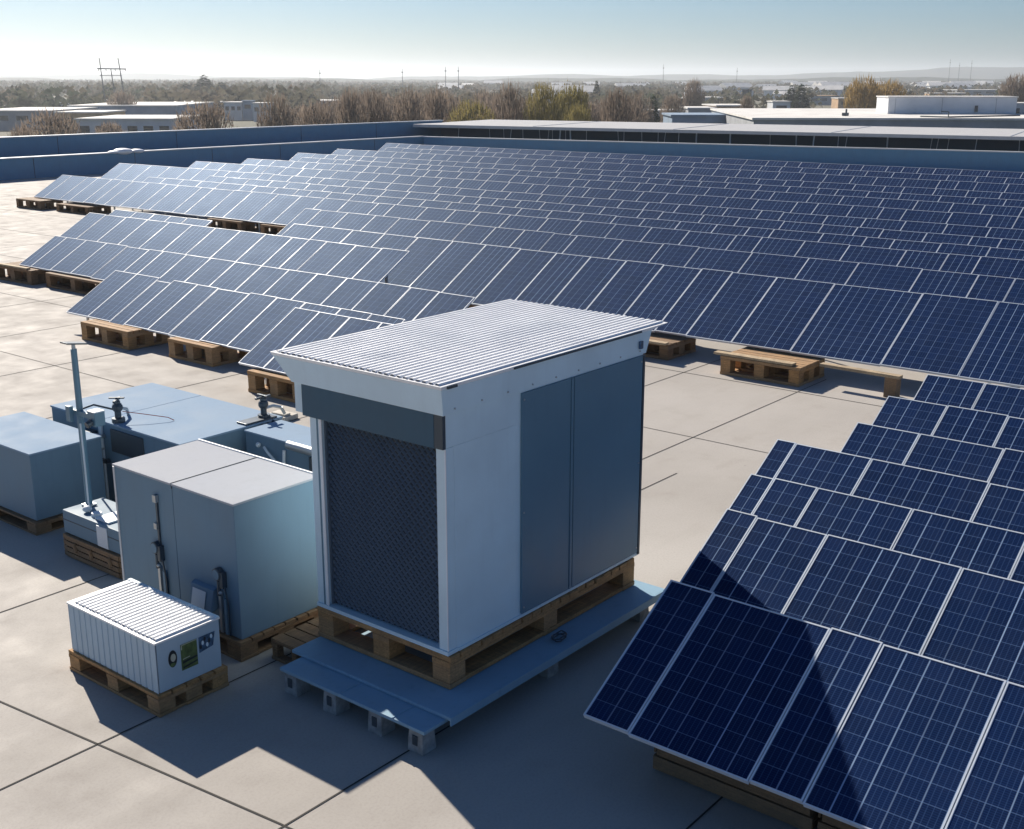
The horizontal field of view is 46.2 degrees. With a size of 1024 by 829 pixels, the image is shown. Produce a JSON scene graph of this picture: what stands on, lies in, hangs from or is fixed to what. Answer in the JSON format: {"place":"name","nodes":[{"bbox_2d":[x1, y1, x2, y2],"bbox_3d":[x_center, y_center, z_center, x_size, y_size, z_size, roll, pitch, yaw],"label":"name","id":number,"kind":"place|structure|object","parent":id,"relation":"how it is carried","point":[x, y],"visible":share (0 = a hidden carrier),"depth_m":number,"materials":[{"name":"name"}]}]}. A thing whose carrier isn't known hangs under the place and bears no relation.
{"place":"outdoors","nodes":[
{"label":"outdoors","id":0,"kind":"place"},
{"bbox_2d":[0,107,97,130],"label":"shed","id":1,"kind":"structure","parent":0,"point":[9,117],"depth_m":355.24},
{"bbox_2d":[53,110,125,132],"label":"shed","id":2,"kind":"structure","parent":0,"point":[83,113],"depth_m":326.99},
{"bbox_2d":[74,115,201,133],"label":"warehouse","id":3,"kind":"structure","parent":0,"point":[133,123],"depth_m":252.78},
{"bbox_2d":[223,101,242,119],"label":"house","id":4,"kind":"structure","parent":0,"point":[235,108],"depth_m":441.37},
{"bbox_2d":[241,100,255,119],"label":"building","id":5,"kind":"structure","parent":0,"point":[247,105],"depth_m":441.65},
{"bbox_2d":[0,87,830,136],"bbox_3d":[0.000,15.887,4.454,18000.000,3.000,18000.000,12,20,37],"label":"ground","id":6,"kind":"structure","parent":0,"point":[244,123],"depth_m":421.04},
{"bbox_2d":[6,123,34,135],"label":"tree","id":7,"kind":"object","parent":6,"relation":"on","point":[27,132],"visible":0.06,"depth_m":146.02,"materials":[{"name":"brown plant"}]},
{"bbox_2d":[16,106,85,135],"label":"tree","id":8,"kind":"object","parent":6,"relation":"on","point":[50,128],"visible":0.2,"depth_m":159.91,"materials":[{"name":"brown plant"}]},
{"bbox_2d":[94,119,126,132],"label":"tree","id":9,"kind":"object","parent":6,"relation":"on","point":[108,126],"visible":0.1,"depth_m":184.65,"materials":[{"name":"brown plant"}]},
{"bbox_2d":[106,91,137,104],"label":"tree","id":10,"kind":"object","parent":6,"relation":"on","point":[123,98],"visible":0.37,"depth_m":404.80,"materials":[{"name":"brown plant"}]},
{"bbox_2d":[67,102,213,119],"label":"warehouse","id":11,"kind":"structure","parent":6,"relation":"on","point":[155,108],"depth_m":397.70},
{"bbox_2d":[171,98,238,129],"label":"tree","id":12,"kind":"object","parent":6,"relation":"on","point":[209,117],"visible":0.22,"depth_m":163.84,"materials":[{"name":"brown plant"}]},
{"bbox_2d":[255,91,296,126],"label":"tree","id":13,"kind":"object","parent":6,"relation":"on","point":[276,120],"visible":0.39,"depth_m":164.03,"materials":[{"name":"brown plant"}]},
{"bbox_2d":[294,98,331,124],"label":"tree","id":14,"kind":"object","parent":6,"relation":"on","point":[318,113],"visible":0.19,"depth_m":169.36,"materials":[{"name":"brown plant"}]},
{"bbox_2d":[305,99,340,124],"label":"tree","id":15,"kind":"object","parent":6,"relation":"on","point":[330,108],"visible":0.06,"depth_m":215.36,"materials":[{"name":"brown plant"}]},
{"bbox_2d":[332,86,370,123],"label":"tree","id":16,"kind":"object","parent":6,"relation":"on","point":[353,113],"visible":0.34,"depth_m":169.07,"materials":[{"name":"brown plant"}]},
{"bbox_2d":[359,86,391,122],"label":"tree","id":17,"kind":"object","parent":6,"relation":"on","point":[378,113],"visible":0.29,"depth_m":173.72,"materials":[{"name":"brown plant"}]},
{"bbox_2d":[388,82,428,121],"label":"tree","id":18,"kind":"object","parent":6,"relation":"on","point":[409,107],"visible":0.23,"depth_m":173.77,"materials":[{"name":"brown plant"}]},
{"bbox_2d":[419,82,458,121],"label":"tree","id":19,"kind":"object","parent":6,"relation":"on","point":[439,106],"visible":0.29,"depth_m":178.31,"materials":[{"name":"brown plant"}]},
{"bbox_2d":[447,97,498,121],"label":"tree","id":20,"kind":"object","parent":6,"relation":"on","point":[470,115],"visible":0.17,"depth_m":168.95,"materials":[{"name":"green plant"}]},
{"bbox_2d":[466,87,497,118],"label":"tree","id":21,"kind":"object","parent":6,"relation":"on","point":[482,97],"visible":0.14,"depth_m":248.11,"materials":[{"name":"brown plant"}]},
{"bbox_2d":[489,79,527,119],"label":"tree","id":22,"kind":"object","parent":6,"relation":"on","point":[511,109],"visible":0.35,"depth_m":173.59,"materials":[{"name":"brown plant"}]},
{"bbox_2d":[0,79,1018,116],"bbox_3d":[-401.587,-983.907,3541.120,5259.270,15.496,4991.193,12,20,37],"label":"distant woods","id":23,"kind":"object","parent":6,"relation":"on","point":[32,93],"visible":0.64,"depth_m":709.63,"materials":[{"name":"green plant"}]},
{"bbox_2d":[0,173,1023,828],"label":"roof deck","id":24,"kind":"structure","parent":6,"relation":"on","point":[536,751],"depth_m":9.84,"materials":[{"name":"concrete"}]},
{"bbox_2d":[0,261,58,284],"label":"wooden pallet","id":25,"kind":"object","parent":24,"relation":"on","point":[32,276],"visible":0.59,"depth_m":30.44,"materials":[{"name":"brown wood"}]},
{"bbox_2d":[16,197,63,209],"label":"wooden pallet","id":26,"kind":"object","parent":24,"relation":"on","point":[40,203],"visible":0.91,"depth_m":47.62,"materials":[{"name":"brown wood"}]},
{"bbox_2d":[0,499,108,535],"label":"wooden pallet","id":27,"kind":"object","parent":24,"relation":"on","point":[30,525],"visible":0.19,"depth_m":13.80,"materials":[{"name":"brown wood"}]},
{"bbox_2d":[0,412,105,520],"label":"storage box","id":28,"kind":"object","parent":27,"relation":"on","point":[41,475],"visible":0.91,"depth_m":13.84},
{"bbox_2d":[45,272,101,294],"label":"wooden pallet","id":29,"kind":"object","parent":24,"relation":"on","point":[77,284],"visible":0.45,"depth_m":29.31,"materials":[{"name":"brown wood"}]},
{"bbox_2d":[56,202,110,214],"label":"wooden pallet","id":30,"kind":"object","parent":24,"relation":"on","point":[79,208],"visible":0.91,"depth_m":46.10,"materials":[{"name":"brown wood"}]},
{"bbox_2d":[63,532,122,578],"bbox_3d":[-4.291,1.448,12.875,1.120,0.252,0.560,12,20,37],"label":"rough crate","id":31,"kind":"object","parent":24,"relation":"on","point":[92,555],"visible":0.34,"depth_m":12.66,"materials":[{"name":"brown wood"}]},
{"bbox_2d":[62,498,120,554],"bbox_3d":[-4.276,1.153,12.827,1.108,0.335,0.516,12,20,37],"label":"pole base","id":32,"kind":"object","parent":31,"relation":"on","point":[97,524],"visible":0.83,"depth_m":12.72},
{"bbox_2d":[60,341,105,505],"bbox_3d":[-4.510,0.126,12.747,0.505,1.826,0.251,12,20,37],"label":"mast pole","id":33,"kind":"object","parent":32,"relation":"on","point":[95,417],"visible":0.94,"depth_m":12.73,"materials":[{"name":"metal"}]},
{"bbox_2d":[80,319,169,349],"bbox_3d":[-7.632,-1.632,23.674,1.615,0.357,0.950,12,20,37],"label":"wooden pallet","id":34,"kind":"object","parent":24,"relation":"on","point":[110,334],"visible":0.66,"depth_m":23.30,"materials":[{"name":"brown wood"}]},
{"bbox_2d":[68,648,228,717],"bbox_3d":[-3.150,2.186,10.371,1.340,0.186,0.700,12,20,37],"label":"wooden pallet","id":35,"kind":"object","parent":24,"relation":"on","point":[162,704],"visible":0.52,"depth_m":10.06,"materials":[{"name":"brown wood"}]},
{"bbox_2d":[66,578,221,693],"bbox_3d":[-3.152,1.870,10.278,1.276,0.466,0.646,12,20,37],"label":"battery unit","id":36,"kind":"object","parent":35,"relation":"on","point":[157,641],"visible":1,"depth_m":10.03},
{"bbox_2d":[109,209,212,226],"bbox_3d":[-10.425,-4.929,33.774,4.582,1.259,1.506,12,20,37],"label":"solar panel row","id":37,"kind":"object","parent":24,"relation":"on","point":[164,218],"visible":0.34,"depth_m":33.98,"materials":[{"name":"glass"}]},
{"bbox_2d":[50,383,282,501],"bbox_3d":[-4.326,0.467,14.921,2.672,1.045,1.610,12,20,37],"label":"storage tank","id":38,"kind":"object","parent":24,"relation":"on","point":[195,417],"visible":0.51,"depth_m":14.48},
{"bbox_2d":[108,396,129,423],"bbox_3d":[-4.699,-0.082,14.395,0.182,0.316,0.447,0,16,-1],"label":"pipe valve","id":39,"kind":"object","parent":38,"relation":"on","point":[117,409],"visible":0.99,"depth_m":14.26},
{"bbox_2d":[237,393,285,425],"bbox_3d":[-2.980,0.085,14.469,0.238,0.655,0.667,12,20,37],"label":"pipe valve","id":40,"kind":"object","parent":38,"relation":"attached to","point":[264,406],"visible":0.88,"depth_m":14.41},
{"bbox_2d":[168,337,248,366],"bbox_3d":[-5.581,-1.232,22.249,1.320,0.356,0.950,12,20,37],"label":"wooden pallet","id":41,"kind":"object","parent":24,"relation":"on","point":[213,356],"visible":0.69,"depth_m":21.89,"materials":[{"name":"brown wood"}]},
{"bbox_2d":[0,136,423,180],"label":"parapet wall","id":42,"kind":"structure","parent":24,"relation":"on","point":[26,167],"depth_m":68.53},
{"bbox_2d":[0,120,442,157],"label":"parapet wall","id":43,"kind":"structure","parent":24,"relation":"on","point":[23,146],"depth_m":72.09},
{"bbox_2d":[61,213,409,283],"bbox_3d":[-7.414,-3.669,28.945,12.144,1.439,1.650,12,20,37],"label":"solar panel row","id":44,"kind":"object","parent":24,"relation":"on","point":[373,264],"visible":0.5,"depth_m":28.36,"materials":[{"name":"glass"}]},
{"bbox_2d":[207,218,263,231],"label":"wooden pallet","id":45,"kind":"object","parent":24,"relation":"on","point":[247,226],"visible":0.65,"depth_m":40.76,"materials":[{"name":"brown wood"}]},
{"bbox_2d":[67,270,405,357],"bbox_3d":[-5.496,-1.677,22.484,8.471,1.091,1.336,12,20,37],"label":"solar panel row","id":46,"kind":"object","parent":24,"relation":"on","point":[245,322],"visible":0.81,"depth_m":22.91,"materials":[{"name":"glass"}]},
{"bbox_2d":[19,236,474,321],"bbox_3d":[-6.659,-2.843,26.737,14.473,1.040,1.129,12,20,37],"label":"solar panel row","id":47,"kind":"object","parent":24,"relation":"on","point":[99,261],"visible":0.66,"depth_m":26.19,"materials":[{"name":"glass"}]},
{"bbox_2d":[219,607,318,661],"bbox_3d":[-2.794,1.843,11.593,1.875,0.186,1.060,12,20,37],"label":"wooden pallet","id":48,"kind":"object","parent":24,"relation":"on","point":[240,650],"visible":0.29,"depth_m":10.83,"materials":[{"name":"brown wood"}]},
{"bbox_2d":[112,439,318,639],"bbox_3d":[-2.807,1.134,11.369,1.811,1.294,1.093,12,20,37],"label":"electrical cabinet","id":49,"kind":"object","parent":48,"relation":"on","point":[225,534],"visible":0.93,"depth_m":10.93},
{"bbox_2d":[247,368,294,402],"bbox_3d":[-3.564,-0.542,19.784,1.323,0.357,0.950,12,20,37],"label":"wooden pallet","id":50,"kind":"object","parent":24,"relation":"on","point":[279,386],"visible":0.27,"depth_m":19.52,"materials":[{"name":"brown wood"}]},
{"bbox_2d":[260,224,284,234],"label":"wooden pallet","id":51,"kind":"object","parent":24,"relation":"on","point":[275,229],"visible":0.24,"depth_m":39.54,"materials":[{"name":"brown wood"}]},
{"bbox_2d":[244,420,311,471],"bbox_3d":[-2.362,0.753,13.817,1.580,1.090,0.650,12,20,37],"label":"pump box","id":52,"kind":"object","parent":24,"relation":"on","point":[285,442],"visible":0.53,"depth_m":13.74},
{"bbox_2d":[271,617,319,663],"bbox_3d":[-1.747,2.027,10.918,0.359,0.197,0.850,12,20,37],"label":"wooden pallet","id":53,"kind":"object","parent":24,"relation":"on","point":[302,634],"visible":0.35,"depth_m":10.69,"materials":[{"name":"brown wood"}]},
{"bbox_2d":[238,307,393,385],"bbox_3d":[-3.060,-0.931,19.705,2.879,1.156,1.326,12,20,37],"label":"solar panel row","id":54,"kind":"object","parent":24,"relation":"on","point":[295,326],"visible":0.49,"depth_m":20.11,"materials":[{"name":"glass"}]},
{"bbox_2d":[0,177,877,828],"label":"deck joints","id":55,"kind":"object","parent":24,"relation":"on","point":[290,653],"visible":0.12,"depth_m":9.47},
{"bbox_2d":[280,580,663,755],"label":"metal platform","id":56,"kind":"structure","parent":24,"relation":"on","point":[387,696],"depth_m":9.93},
{"bbox_2d":[317,558,634,689],"bbox_3d":[-0.260,1.665,11.082,1.582,0.282,2.680,12,20,37],"label":"wooden pallet","id":57,"kind":"object","parent":56,"relation":"on","point":[450,672],"visible":0.47,"depth_m":10.32,"materials":[{"name":"brown wood"}]},
{"bbox_2d":[270,299,667,656],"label":"equipment shed","id":58,"kind":"structure","parent":57,"relation":"on","point":[477,472],"depth_m":10.01,"materials":[{"name":"metal"}]},
{"bbox_2d":[520,378,570,613],"bbox_3d":[0.287,0.697,10.257,0.018,1.950,0.670,12,20,37],"label":"door","id":59,"kind":"structure","parent":58,"relation":"in","point":[545,410],"depth_m":10.23,"materials":[{"name":"metal"}]},
{"bbox_2d":[574,355,642,585],"bbox_3d":[0.879,0.500,10.961,0.018,1.950,1.029,12,20,37],"label":"door","id":60,"kind":"structure","parent":58,"relation":"in","point":[609,398],"depth_m":10.93,"materials":[{"name":"metal"}]},
{"bbox_2d":[34,175,1023,278],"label":"solar panel row","id":61,"kind":"object","parent":24,"relation":"on","point":[267,208],"visible":0.53,"depth_m":35.80,"materials":[{"name":"glass"}]},
{"bbox_2d":[101,163,1023,239],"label":"solar panel row","id":62,"kind":"object","parent":24,"relation":"on","point":[132,172],"visible":0.38,"depth_m":39.46,"materials":[{"name":"glass"}]},
{"bbox_2d":[132,177,1023,259],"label":"solar panel row","id":63,"kind":"object","parent":24,"relation":"on","point":[960,249],"visible":0.32,"depth_m":33.60,"materials":[{"name":"glass"}]},
{"bbox_2d":[188,161,1023,228],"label":"solar panel row","id":64,"kind":"object","parent":24,"relation":"on","point":[986,220],"visible":0.38,"depth_m":41.17,"materials":[{"name":"glass"}]},
{"bbox_2d":[204,176,1023,249],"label":"solar panel row","id":65,"kind":"object","parent":24,"relation":"on","point":[869,232],"visible":0.34,"depth_m":35.31,"materials":[{"name":"glass"}]},
{"bbox_2d":[241,158,1023,216],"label":"solar panel row","id":66,"kind":"object","parent":24,"relation":"on","point":[870,201],"visible":0.4,"depth_m":43.91,"materials":[{"name":"glass"}]},
{"bbox_2d":[277,208,1023,303],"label":"solar panel row","id":67,"kind":"object","parent":24,"relation":"on","point":[956,284],"visible":0.38,"depth_m":27.70,"materials":[{"name":"glass"}]},
{"bbox_2d":[281,224,1023,387],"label":"solar panel row","id":68,"kind":"object","parent":24,"relation":"on","point":[981,340],"visible":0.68,"depth_m":22.29,"materials":[{"name":"glass"}]},
{"bbox_2d":[289,153,1023,199],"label":"solar panel row","id":69,"kind":"object","parent":24,"relation":"on","point":[297,157],"visible":0.36,"depth_m":48.64,"materials":[{"name":"glass"}]},
{"bbox_2d":[298,157,1023,206],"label":"solar panel row","id":70,"kind":"object","parent":24,"relation":"on","point":[921,197],"visible":0.3,"depth_m":45.82,"materials":[{"name":"glass"}]},
{"bbox_2d":[643,332,695,360],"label":"wooden pallet","id":71,"kind":"object","parent":24,"relation":"on","point":[677,346],"visible":0.52,"depth_m":22.41,"materials":[{"name":"brown wood"}]},
{"bbox_2d":[332,149,1023,193],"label":"solar panel row","id":72,"kind":"object","parent":24,"relation":"on","point":[940,184],"visible":0.34,"depth_m":52.20,"materials":[{"name":"glass"}]},
{"bbox_2d":[378,143,1023,177],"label":"solar panel row","id":73,"kind":"object","parent":24,"relation":"on","point":[940,171],"visible":0.34,"depth_m":58.44,"materials":[{"name":"glass"}]},
{"bbox_2d":[384,147,1023,183],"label":"solar panel row","id":74,"kind":"object","parent":24,"relation":"on","point":[1002,180],"visible":0.32,"depth_m":54.70,"materials":[{"name":"glass"}]},
{"bbox_2d":[413,119,1023,150],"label":"canopy roof","id":75,"kind":"structure","parent":24,"relation":"on","point":[992,139],"depth_m":77.64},
{"bbox_2d":[423,136,1023,171],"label":"parapet wall","id":76,"kind":"structure","parent":24,"relation":"on","point":[1006,161],"depth_m":72.02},
{"bbox_2d":[653,747,819,828],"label":"wooden pallet","id":77,"kind":"object","parent":24,"relation":"on","point":[779,807],"visible":0.19,"depth_m":8.54,"materials":[{"name":"brown wood"}]},
{"bbox_2d":[720,346,824,386],"bbox_3d":[4.542,-0.848,20.933,1.517,0.327,1.000,12,20,37],"label":"wooden pallet","id":78,"kind":"object","parent":24,"relation":"on","point":[805,369],"visible":0.88,"depth_m":20.75,"materials":[{"name":"brown wood"}]},
{"bbox_2d":[714,350,795,365],"bbox_3d":[4.173,-0.972,20.674,1.500,0.040,0.160,12,20,37],"label":"timber plank","id":79,"kind":"object","parent":78,"relation":"on","point":[755,358],"visible":1,"depth_m":20.63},
{"bbox_2d":[583,580,1023,828],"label":"solar panel row","id":80,"kind":"object","parent":24,"relation":"on","point":[856,731],"visible":1,"depth_m":8.17,"materials":[{"name":"glass"}]},
{"bbox_2d":[817,813,858,828],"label":"wooden pallet","id":81,"kind":"object","parent":24,"relation":"on","point":[826,822],"visible":0.1,"depth_m":8.10,"materials":[{"name":"brown wood"}]},
{"bbox_2d":[680,508,1023,685],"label":"solar panel row","id":82,"kind":"object","parent":24,"relation":"on","point":[970,619],"visible":0.56,"depth_m":9.87,"materials":[{"name":"glass"}]},
{"bbox_2d":[729,474,1023,581],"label":"solar panel row","id":83,"kind":"object","parent":24,"relation":"on","point":[988,549],"visible":0.35,"depth_m":11.01,"materials":[{"name":"glass"}]},
{"bbox_2d":[755,439,1023,532],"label":"solar panel row","id":84,"kind":"object","parent":24,"relation":"on","point":[970,499],"visible":0.36,"depth_m":12.15,"materials":[{"name":"glass"}]},
{"bbox_2d":[883,377,900,396],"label":"timber block","id":85,"kind":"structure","parent":24,"relation":"on","point":[892,386],"depth_m":19.45,"materials":[{"name":"brown wood"}]},
{"bbox_2d":[819,362,902,378],"bbox_3d":[5.745,-0.724,19.789,1.401,0.050,0.140,13,20,39],"label":"timber plank","id":86,"kind":"object","parent":85,"relation":"on","point":[860,370],"visible":1,"depth_m":19.74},
{"bbox_2d":[840,422,1023,489],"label":"solar panel row","id":87,"kind":"object","parent":24,"relation":"on","point":[998,466],"visible":0.35,"depth_m":13.14,"materials":[{"name":"glass"}]},
{"bbox_2d":[872,396,1023,450],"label":"solar panel row","id":88,"kind":"object","parent":24,"relation":"on","point":[997,430],"visible":0.38,"depth_m":14.36,"materials":[{"name":"glass"}]},
{"bbox_2d":[913,374,1023,418],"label":"solar panel row","id":89,"kind":"object","parent":24,"relation":"on","point":[975,395],"visible":0.3,"depth_m":15.56,"materials":[{"name":"glass"}]},
{"bbox_2d":[522,77,567,120],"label":"tree","id":90,"kind":"object","parent":6,"relation":"on","point":[549,112],"visible":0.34,"depth_m":168.50,"materials":[{"name":"green plant"}]},
{"bbox_2d":[552,77,591,120],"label":"tree","id":91,"kind":"object","parent":6,"relation":"on","point":[571,93],"visible":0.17,"depth_m":175.04,"materials":[{"name":"green plant"}]},
{"bbox_2d":[562,103,593,120],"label":"tree","id":92,"kind":"object","parent":6,"relation":"on","point":[575,116],"visible":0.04,"depth_m":154.78,"materials":[{"name":"green plant"}]},
{"bbox_2d":[596,81,638,121],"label":"tree","id":93,"kind":"object","parent":6,"relation":"on","point":[612,110],"visible":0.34,"depth_m":173.67,"materials":[{"name":"brown plant"}]},
{"bbox_2d":[614,95,649,121],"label":"tree","id":94,"kind":"object","parent":6,"relation":"on","point":[641,117],"visible":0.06,"depth_m":210.61,"materials":[{"name":"brown plant"}]},
{"bbox_2d":[630,92,653,121],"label":"tree","id":95,"kind":"object","parent":6,"relation":"on","point":[647,107],"visible":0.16,"depth_m":231.83,"materials":[{"name":"brown plant"}]},
{"bbox_2d":[659,93,685,122],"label":"tree","id":96,"kind":"object","parent":6,"relation":"on","point":[670,105],"visible":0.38,"depth_m":290.03,"materials":[{"name":"brown plant"}]},
{"bbox_2d":[681,79,704,105],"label":"tree","id":97,"kind":"object","parent":6,"relation":"on","point":[689,100],"visible":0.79,"depth_m":404.51,"materials":[{"name":"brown plant"}]},
{"bbox_2d":[662,113,725,123],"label":"building","id":98,"kind":"structure","parent":6,"relation":"on","point":[718,118],"depth_m":226.75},
{"bbox_2d":[791,84,810,107],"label":"tree","id":99,"kind":"object","parent":6,"relation":"on","point":[803,103],"visible":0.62,"depth_m":463.14,"materials":[{"name":"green plant"}]},
{"bbox_2d":[811,85,843,96],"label":"town house","id":100,"kind":"structure","parent":6,"relation":"on","point":[838,89],"depth_m":912.19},
{"bbox_2d":[843,74,881,107],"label":"tree","id":101,"kind":"object","parent":6,"relation":"on","point":[858,93],"visible":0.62,"depth_m":316.95,"materials":[{"name":"brown plant"}]},
{"bbox_2d":[710,108,1023,128],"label":"warehouse","id":102,"kind":"structure","parent":6,"relation":"on","point":[825,116],"depth_m":190.34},
{"bbox_2d":[876,96,1018,113],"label":"rooftop block","id":103,"kind":"structure","parent":102,"relation":"on","point":[950,104],"depth_m":209.71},
{"bbox_2d":[868,77,906,95],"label":"tree","id":104,"kind":"object","parent":6,"relation":"on","point":[888,89],"visible":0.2,"depth_m":326.30,"materials":[{"name":"brown plant"}]},
{"bbox_2d":[943,89,1007,95],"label":"warehouse","id":105,"kind":"structure","parent":6,"relation":"on","point":[986,92],"depth_m":933.82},
{"bbox_2d":[997,72,1023,101],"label":"tree","id":106,"kind":"object","parent":6,"relation":"on","point":[1014,89],"visible":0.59,"depth_m":403.25,"materials":[{"name":"brown plant"}]},
{"bbox_2d":[0,77,1020,82],"bbox_3d":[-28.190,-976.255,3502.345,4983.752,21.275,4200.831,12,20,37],"label":"hills","id":107,"kind":"structure","parent":0,"point":[894,79],"depth_m":3041.13,"materials":[{"name":"grey plant"}]},
{"bbox_2d":[0,67,1023,79],"bbox_3d":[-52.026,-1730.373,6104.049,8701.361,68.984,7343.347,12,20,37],"label":"hills","id":108,"kind":"structure","parent":0,"point":[987,72],"depth_m":5204.74,"materials":[{"name":"plant"}]},
{"bbox_2d":[0,0,1023,78],"label":"sky","id":109,"kind":"structure","parent":0,"point":[352,39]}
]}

